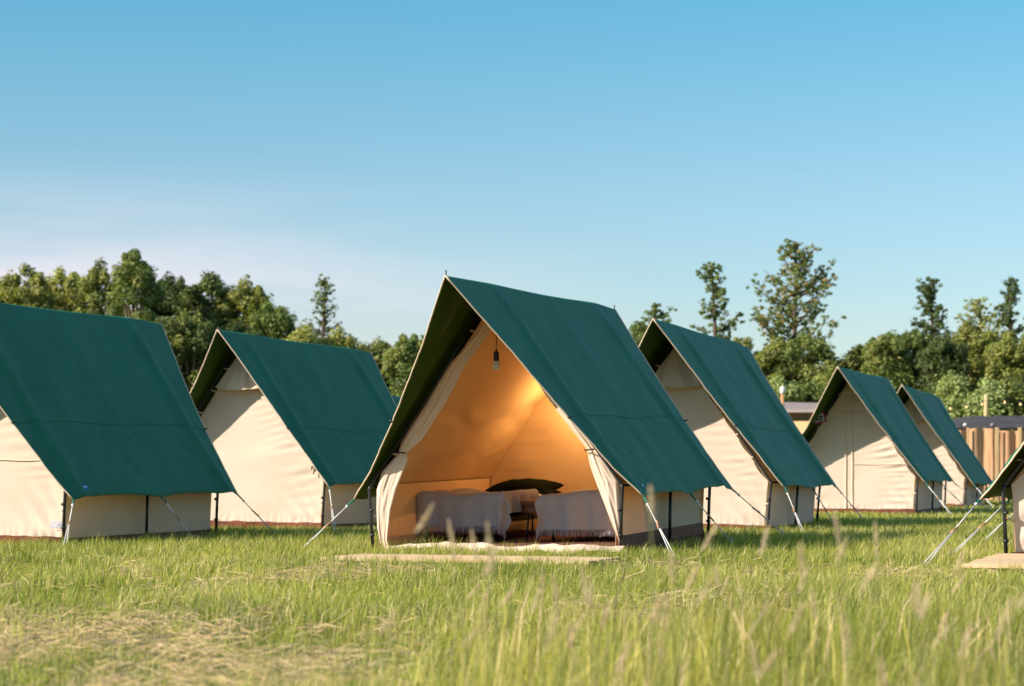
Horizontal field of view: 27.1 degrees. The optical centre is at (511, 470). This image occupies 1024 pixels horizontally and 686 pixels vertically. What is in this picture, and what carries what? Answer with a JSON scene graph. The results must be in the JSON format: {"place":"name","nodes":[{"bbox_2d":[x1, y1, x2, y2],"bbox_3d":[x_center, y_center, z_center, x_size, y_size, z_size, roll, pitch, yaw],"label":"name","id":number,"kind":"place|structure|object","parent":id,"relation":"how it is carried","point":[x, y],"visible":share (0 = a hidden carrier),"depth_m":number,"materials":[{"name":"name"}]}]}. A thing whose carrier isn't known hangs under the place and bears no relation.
{"place":"outdoors","nodes":[
{"label":"outdoors","id":0,"kind":"place"},
{"bbox_2d":[0,499,1023,685],"bbox_3d":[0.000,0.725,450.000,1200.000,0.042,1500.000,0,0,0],"label":"ground","id":1,"kind":"structure","parent":0,"point":[266,645],"depth_m":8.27,"materials":[{"name":"green plant"}]},
{"bbox_2d":[0,277,24,303],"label":"broadleaf tree","id":2,"kind":"object","parent":1,"relation":"on","point":[3,301],"visible":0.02,"depth_m":71.85,"materials":[{"name":"green plant"}]},
{"bbox_2d":[0,262,58,309],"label":"broadleaf tree","id":3,"kind":"object","parent":1,"relation":"on","point":[37,291],"visible":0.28,"depth_m":69.58,"materials":[{"name":"green plant"}]},
{"bbox_2d":[42,301,71,311],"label":"broadleaf tree","id":4,"kind":"object","parent":1,"relation":"on","point":[48,306],"visible":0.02,"depth_m":65.76,"materials":[{"name":"green plant"}]},
{"bbox_2d":[46,266,88,311],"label":"broadleaf tree","id":5,"kind":"object","parent":1,"relation":"on","point":[67,294],"visible":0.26,"depth_m":71.52,"materials":[{"name":"green plant"}]},
{"bbox_2d":[71,257,127,316],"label":"broadleaf tree","id":6,"kind":"object","parent":1,"relation":"on","point":[91,288],"visible":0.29,"depth_m":69.50,"materials":[{"name":"green plant"}]},
{"bbox_2d":[105,248,167,321],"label":"broadleaf tree","id":7,"kind":"object","parent":1,"relation":"on","point":[132,273],"visible":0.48,"depth_m":67.58,"materials":[{"name":"green plant"}]},
{"bbox_2d":[0,303,275,545],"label":"ridge tent","id":8,"kind":"object","parent":1,"relation":"on","point":[103,431],"visible":0.99,"depth_m":21.23,"materials":[{"name":"green fabric"}]},
{"bbox_2d":[148,316,192,387],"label":"broadleaf tree","id":9,"kind":"object","parent":1,"relation":"on","point":[184,375],"visible":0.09,"depth_m":65.55,"materials":[{"name":"green plant"}]},
{"bbox_2d":[149,271,196,370],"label":"broadleaf tree","id":10,"kind":"object","parent":1,"relation":"on","point":[173,285],"visible":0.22,"depth_m":70.52,"materials":[{"name":"green plant"}]},
{"bbox_2d":[161,311,220,392],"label":"broadleaf tree","id":11,"kind":"object","parent":1,"relation":"on","point":[194,336],"visible":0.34,"depth_m":65.46,"materials":[{"name":"green plant"}]},
{"bbox_2d":[177,270,240,371],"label":"broadleaf tree","id":12,"kind":"object","parent":1,"relation":"on","point":[211,285],"visible":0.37,"depth_m":69.62,"materials":[{"name":"green plant"}]},
{"bbox_2d":[194,321,264,381],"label":"broadleaf tree","id":13,"kind":"object","parent":1,"relation":"on","point":[236,328],"visible":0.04,"depth_m":66.21,"materials":[{"name":"green plant"}]},
{"bbox_2d":[213,274,272,336],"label":"broadleaf tree","id":14,"kind":"object","parent":1,"relation":"on","point":[255,298],"visible":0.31,"depth_m":69.53,"materials":[{"name":"green plant"}]},
{"bbox_2d":[248,301,298,339],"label":"broadleaf tree","id":15,"kind":"object","parent":1,"relation":"on","point":[278,322],"visible":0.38,"depth_m":68.64,"materials":[{"name":"green plant"}]},
{"bbox_2d":[190,326,396,529],"bbox_3d":[-2.788,-0.460,27.427,3.594,2.528,4.722,1,0,22],"label":"ridge tent","id":16,"kind":"object","parent":1,"relation":"on","point":[296,431],"visible":0.83,"depth_m":26.16,"materials":[{"name":"green fabric"}]},
{"bbox_2d":[283,325,324,344],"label":"broadleaf tree","id":17,"kind":"object","parent":1,"relation":"on","point":[301,335],"visible":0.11,"depth_m":67.50,"materials":[{"name":"green plant"}]},
{"bbox_2d":[298,274,342,337],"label":"slender tree","id":18,"kind":"object","parent":1,"relation":"on","point":[324,321],"visible":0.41,"depth_m":74.00,"materials":[{"name":"green plant"}]},
{"bbox_2d":[316,325,360,349],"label":"broadleaf tree","id":19,"kind":"object","parent":1,"relation":"on","point":[338,338],"visible":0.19,"depth_m":69.66,"materials":[{"name":"green plant"}]},
{"bbox_2d":[355,336,399,394],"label":"broadleaf tree","id":20,"kind":"object","parent":1,"relation":"on","point":[378,351],"visible":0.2,"depth_m":71.63,"materials":[{"name":"green plant"}]},
{"bbox_2d":[391,395,400,406],"bbox_3d":[-3.124,-0.420,43.793,3.533,2.461,4.768,0,0,20],"label":"ridge tent","id":21,"kind":"object","parent":1,"relation":"on","point":[396,399],"depth_m":45.37,"materials":[{"name":"green fabric"}]},
{"bbox_2d":[380,333,424,396],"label":"broadleaf tree","id":22,"kind":"object","parent":1,"relation":"on","point":[404,352],"visible":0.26,"depth_m":67.60,"materials":[{"name":"green plant"}]},
{"bbox_2d":[0,293,810,392],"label":"thicket","id":23,"kind":"object","parent":1,"relation":"on","point":[268,296],"depth_m":78.78,"materials":[{"name":"green plant"}]},
{"bbox_2d":[320,554,619,567],"bbox_3d":[-0.323,0.699,16.192,2.163,0.087,0.804,0,0,20],"label":"pine deck","id":24,"kind":"object","parent":1,"relation":"on","point":[413,557],"visible":0.49,"depth_m":16.10,"materials":[{"name":"beige wood"}]},
{"bbox_2d":[0,550,1023,685],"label":"cut hay","id":25,"kind":"object","parent":1,"relation":"on","point":[183,681],"visible":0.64,"depth_m":8.48},
{"bbox_2d":[303,270,783,553],"bbox_3d":[0.308,-0.450,19.762,3.470,2.485,4.956,-1,1,20],"label":"ridge tent","id":26,"kind":"object","parent":1,"relation":"on","point":[571,395],"visible":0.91,"depth_m":19.36,"materials":[{"name":"green fabric"}]},
{"bbox_2d":[492,334,499,369],"bbox_3d":[-0.137,-1.171,18.537,0.070,0.585,0.070,0,0,20],"label":"pendant lamp","id":27,"kind":"object","parent":26,"relation":"hanging from","point":[496,365],"visible":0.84,"depth_m":18.52,"materials":[{"name":"black metal"}]},
{"bbox_2d":[429,533,615,546],"bbox_3d":[0.353,0.638,19.784,1.950,0.021,2.500,-1,1,20],"label":"rug","id":28,"kind":"object","parent":26,"relation":"on","point":[516,538],"visible":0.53,"depth_m":19.73,"materials":[{"name":"fabric"}]},
{"bbox_2d":[425,494,559,541],"bbox_3d":[-0.165,0.426,20.418,0.790,0.428,1.850,-1,1,20],"label":"single bed","id":29,"kind":"object","parent":28,"relation":"on","point":[516,516],"visible":0.09,"depth_m":19.97,"materials":[{"name":"brown wood"}]},
{"bbox_2d":[416,488,539,538],"bbox_3d":[-0.325,0.396,19.919,0.993,0.449,1.057,-1,1,20],"label":"throw blanket","id":30,"kind":"object","parent":29,"relation":"on","point":[465,508],"visible":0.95,"depth_m":19.47,"materials":[{"name":"grey fabric"}]},
{"bbox_2d":[506,488,562,494],"bbox_3d":[0.178,0.239,20.860,0.580,0.172,0.440,0,4,17],"label":"pillow","id":31,"kind":"object","parent":29,"relation":"on","point":[551,491],"visible":0.3,"depth_m":20.74,"materials":[{"name":"brown fabric"}]},
{"bbox_2d":[485,478,563,491],"bbox_3d":[0.124,0.166,21.005,0.660,0.178,0.460,0,7,27],"label":"pillow","id":32,"kind":"object","parent":31,"relation":"on","point":[537,484],"visible":0.73,"depth_m":20.88,"materials":[{"name":"fabric"}]},
{"bbox_2d":[520,500,536,540],"bbox_3d":[0.234,0.459,19.738,0.356,0.375,0.356,-1,1,20],"label":"side table","id":33,"kind":"object","parent":28,"relation":"on","point":[528,506],"visible":0.44,"depth_m":19.61,"materials":[{"name":"brown wood"}]},
{"bbox_2d":[552,530,610,541],"bbox_3d":[1.008,0.413,20.102,0.800,0.428,1.850,-1,1,20],"label":"single bed","id":34,"kind":"object","parent":28,"relation":"on","point":[553,538],"visible":0.06,"depth_m":19.40,"materials":[{"name":"brown wood"}]},
{"bbox_2d":[534,489,614,539],"bbox_3d":[0.874,0.382,19.780,0.956,0.455,1.406,-1,1,20],"label":"throw blanket","id":35,"kind":"object","parent":34,"relation":"on","point":[575,512],"visible":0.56,"depth_m":19.18,"materials":[{"name":"grey fabric"}]},
{"bbox_2d":[70,548,1023,685],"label":"tall grass","id":36,"kind":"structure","parent":1,"relation":"on","point":[675,655],"depth_m":6.64,"materials":[{"name":"green plant"}]},
{"bbox_2d":[628,320,646,345],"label":"broadleaf tree","id":37,"kind":"object","parent":1,"relation":"on","point":[638,331],"visible":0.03,"depth_m":73.81,"materials":[{"name":"green plant"}]},
{"bbox_2d":[637,302,676,329],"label":"slender tree","id":38,"kind":"object","parent":1,"relation":"on","point":[654,311],"visible":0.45,"depth_m":79.75,"materials":[{"name":"green plant"}]},
{"bbox_2d":[366,484,1023,685],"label":"seeding stalks","id":39,"kind":"object","parent":1,"relation":"on","point":[753,653],"visible":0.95,"depth_m":4.98,"materials":[{"name":"plant"}]},
{"bbox_2d":[689,261,751,351],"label":"slender tree","id":40,"kind":"object","parent":1,"relation":"on","point":[715,290],"visible":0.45,"depth_m":73.96,"materials":[{"name":"green plant"}]},
{"bbox_2d":[732,336,758,357],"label":"broadleaf tree","id":41,"kind":"object","parent":1,"relation":"on","point":[746,342],"visible":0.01,"depth_m":71.60,"materials":[{"name":"green plant"}]},
{"bbox_2d":[638,315,863,529],"bbox_3d":[2.396,-0.488,26.752,3.532,2.578,4.886,1,0,19],"label":"ridge tent","id":42,"kind":"object","parent":1,"relation":"on","point":[740,422],"visible":0.56,"depth_m":25.41,"materials":[{"name":"green fabric"}]},
{"bbox_2d":[754,337,804,385],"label":"broadleaf tree","id":43,"kind":"object","parent":1,"relation":"on","point":[767,357],"visible":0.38,"depth_m":69.48,"materials":[{"name":"green plant"}]},
{"bbox_2d":[780,386,784,405],"bbox_3d":[6.680,-0.652,52.500,0.130,2.885,0.130,0,0,0],"label":"capped post","id":44,"kind":"object","parent":1,"relation":"on","point":[782,390],"visible":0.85,"depth_m":52.46,"materials":[{"name":"brown wood"}]},
{"bbox_2d":[767,373,806,401],"bbox_3d":[7.977,-1.077,64.024,1.839,3.747,2.306,0,0,0],"label":"broadleaf tree","id":45,"kind":"object","parent":1,"relation":"on","point":[791,394],"visible":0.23,"depth_m":63.56,"materials":[{"name":"green plant"}]},
{"bbox_2d":[746,238,846,374],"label":"slender tree","id":46,"kind":"object","parent":1,"relation":"on","point":[791,312],"visible":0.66,"depth_m":71.88,"materials":[{"name":"green plant"}]},
{"bbox_2d":[784,402,817,433],"bbox_3d":[7.425,-0.560,54.733,4.604,2.700,2.906,0,0,30],"label":"plywood hut","id":47,"kind":"object","parent":1,"relation":"on","point":[800,413],"visible":0.16,"depth_m":54.09,"materials":[{"name":"grey wood"}]},
{"bbox_2d":[774,331,839,389],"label":"broadleaf tree","id":48,"kind":"object","parent":1,"relation":"on","point":[820,353],"visible":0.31,"depth_m":69.58,"materials":[{"name":"green plant"}]},
{"bbox_2d":[797,378,824,402],"bbox_3d":[8.984,-0.996,64.025,1.881,3.599,1.897,0,0,34],"label":"broadleaf tree","id":49,"kind":"object","parent":1,"relation":"on","point":[811,392],"visible":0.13,"depth_m":63.75,"materials":[{"name":"green plant"}]},
{"bbox_2d":[811,363,839,401],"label":"broadleaf tree","id":50,"kind":"object","parent":1,"relation":"on","point":[825,380],"visible":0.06,"depth_m":67.55,"materials":[{"name":"green plant"}]},
{"bbox_2d":[836,344,867,372],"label":"broadleaf tree","id":51,"kind":"object","parent":1,"relation":"on","point":[854,355],"visible":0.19,"depth_m":71.64,"materials":[{"name":"green plant"}]},
{"bbox_2d":[858,330,918,392],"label":"broadleaf tree","id":52,"kind":"object","parent":1,"relation":"on","point":[888,354],"visible":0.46,"depth_m":69.56,"materials":[{"name":"green plant"}]},
{"bbox_2d":[802,364,990,515],"bbox_3d":[5.958,-0.449,35.792,3.532,2.478,4.760,0,0,20],"label":"ridge tent","id":53,"kind":"object","parent":1,"relation":"on","point":[869,446],"visible":0.84,"depth_m":34.55,"materials":[{"name":"green fabric"}]},
{"bbox_2d":[814,411,826,424],"bbox_3d":[4.983,-0.902,34.551,0.214,0.257,0.041,-18,-6,19],"label":"framed sign","id":54,"kind":"object","parent":53,"relation":"hanging from","point":[821,417],"visible":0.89,"depth_m":34.52,"materials":[{"name":"multicoloured paint"}]},
{"bbox_2d":[896,328,933,390],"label":"broadleaf tree","id":55,"kind":"object","parent":1,"relation":"on","point":[917,342],"visible":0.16,"depth_m":70.49,"materials":[{"name":"green plant"}]},
{"bbox_2d":[910,276,953,358],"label":"slender tree","id":56,"kind":"object","parent":1,"relation":"on","point":[928,291],"visible":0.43,"depth_m":73.84,"materials":[{"name":"green plant"}]},
{"bbox_2d":[911,333,979,396],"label":"broadleaf tree","id":57,"kind":"object","parent":1,"relation":"on","point":[943,354],"visible":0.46,"depth_m":68.62,"materials":[{"name":"green plant"}]},
{"bbox_2d":[930,369,974,429],"bbox_3d":[12.873,-1.090,62.004,1.622,3.771,1.868,0,0,0],"label":"broadleaf tree","id":58,"kind":"object","parent":1,"relation":"on","point":[951,388],"visible":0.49,"depth_m":61.66,"materials":[{"name":"green plant"}]},
{"bbox_2d":[897,385,1012,507],"bbox_3d":[8.264,-0.415,42.958,3.532,2.489,4.832,1,-1,20],"label":"ridge tent","id":59,"kind":"object","parent":1,"relation":"on","point":[944,438],"visible":0.51,"depth_m":41.66,"materials":[{"name":"green fabric"}]},
{"bbox_2d":[921,442,1023,564],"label":"ridge tent","id":60,"kind":"object","parent":1,"relation":"on","point":[1008,482],"visible":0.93,"depth_m":16.71,"materials":[{"name":"green fabric"}]},
{"bbox_2d":[951,318,1003,415],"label":"broadleaf tree","id":61,"kind":"object","parent":1,"relation":"on","point":[969,334],"visible":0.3,"depth_m":70.51,"materials":[{"name":"green plant"}]},
{"bbox_2d":[944,399,1021,409],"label":"string lights","id":62,"kind":"object","parent":1,"relation":"on","point":[1020,404],"visible":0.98,"depth_m":51.99,"materials":[{"name":"white metal"}]},
{"bbox_2d":[954,296,1012,364],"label":"slender tree","id":63,"kind":"object","parent":1,"relation":"on","point":[974,304],"visible":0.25,"depth_m":77.87,"materials":[{"name":"green plant"}]},
{"bbox_2d":[984,394,987,415],"bbox_3d":[12.912,-0.650,57.999,0.125,2.881,0.108,0,0,22],"label":"timber post","id":64,"kind":"object","parent":1,"relation":"on","point":[985,404],"visible":0.35,"depth_m":57.96,"materials":[{"name":"beige wood"}]},
{"bbox_2d":[952,416,1023,430],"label":"dark canopy","id":65,"kind":"object","parent":1,"relation":"on","point":[1001,422],"visible":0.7,"depth_m":55.25,"materials":[{"name":"black metal"}]},
{"bbox_2d":[959,376,1017,430],"bbox_3d":[13.671,-0.964,60.950,1.892,3.512,1.968,0,0,0],"label":"broadleaf tree","id":66,"kind":"object","parent":1,"relation":"on","point":[995,391],"visible":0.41,"depth_m":60.63,"materials":[{"name":"green plant"}]},
{"bbox_2d":[959,427,1023,501],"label":"reed fence","id":67,"kind":"object","parent":1,"relation":"on","point":[993,450],"visible":0.19,"depth_m":49.97,"materials":[{"name":"brown wood"}]},
{"bbox_2d":[961,553,1023,573],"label":"pine deck","id":68,"kind":"object","parent":1,"relation":"on","point":[1003,558],"visible":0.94,"depth_m":14.80,"materials":[{"name":"beige wood"}]},
{"bbox_2d":[976,330,1023,414],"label":"broadleaf tree","id":69,"kind":"object","parent":1,"relation":"on","point":[1003,354],"visible":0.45,"depth_m":68.50,"materials":[{"name":"green plant"}]},
{"bbox_2d":[989,374,1023,430],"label":"broadleaf tree","id":70,"kind":"object","parent":1,"relation":"on","point":[1015,389],"visible":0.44,"depth_m":60.68,"materials":[{"name":"green plant"}]},
{"bbox_2d":[992,275,1023,344],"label":"slender tree","id":71,"kind":"object","parent":1,"relation":"on","point":[1011,298],"visible":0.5,"depth_m":73.90,"materials":[{"name":"green plant"}]},
{"bbox_2d":[1012,331,1023,366],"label":"broadleaf tree","id":72,"kind":"object","parent":1,"relation":"on","point":[1020,339],"visible":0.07,"depth_m":69.92,"materials":[{"name":"green plant"}]},
{"bbox_2d":[0,0,1023,384],"label":"sky","id":73,"kind":"structure","parent":0,"point":[602,152],"materials":[{"name":"blue"}]}
]}

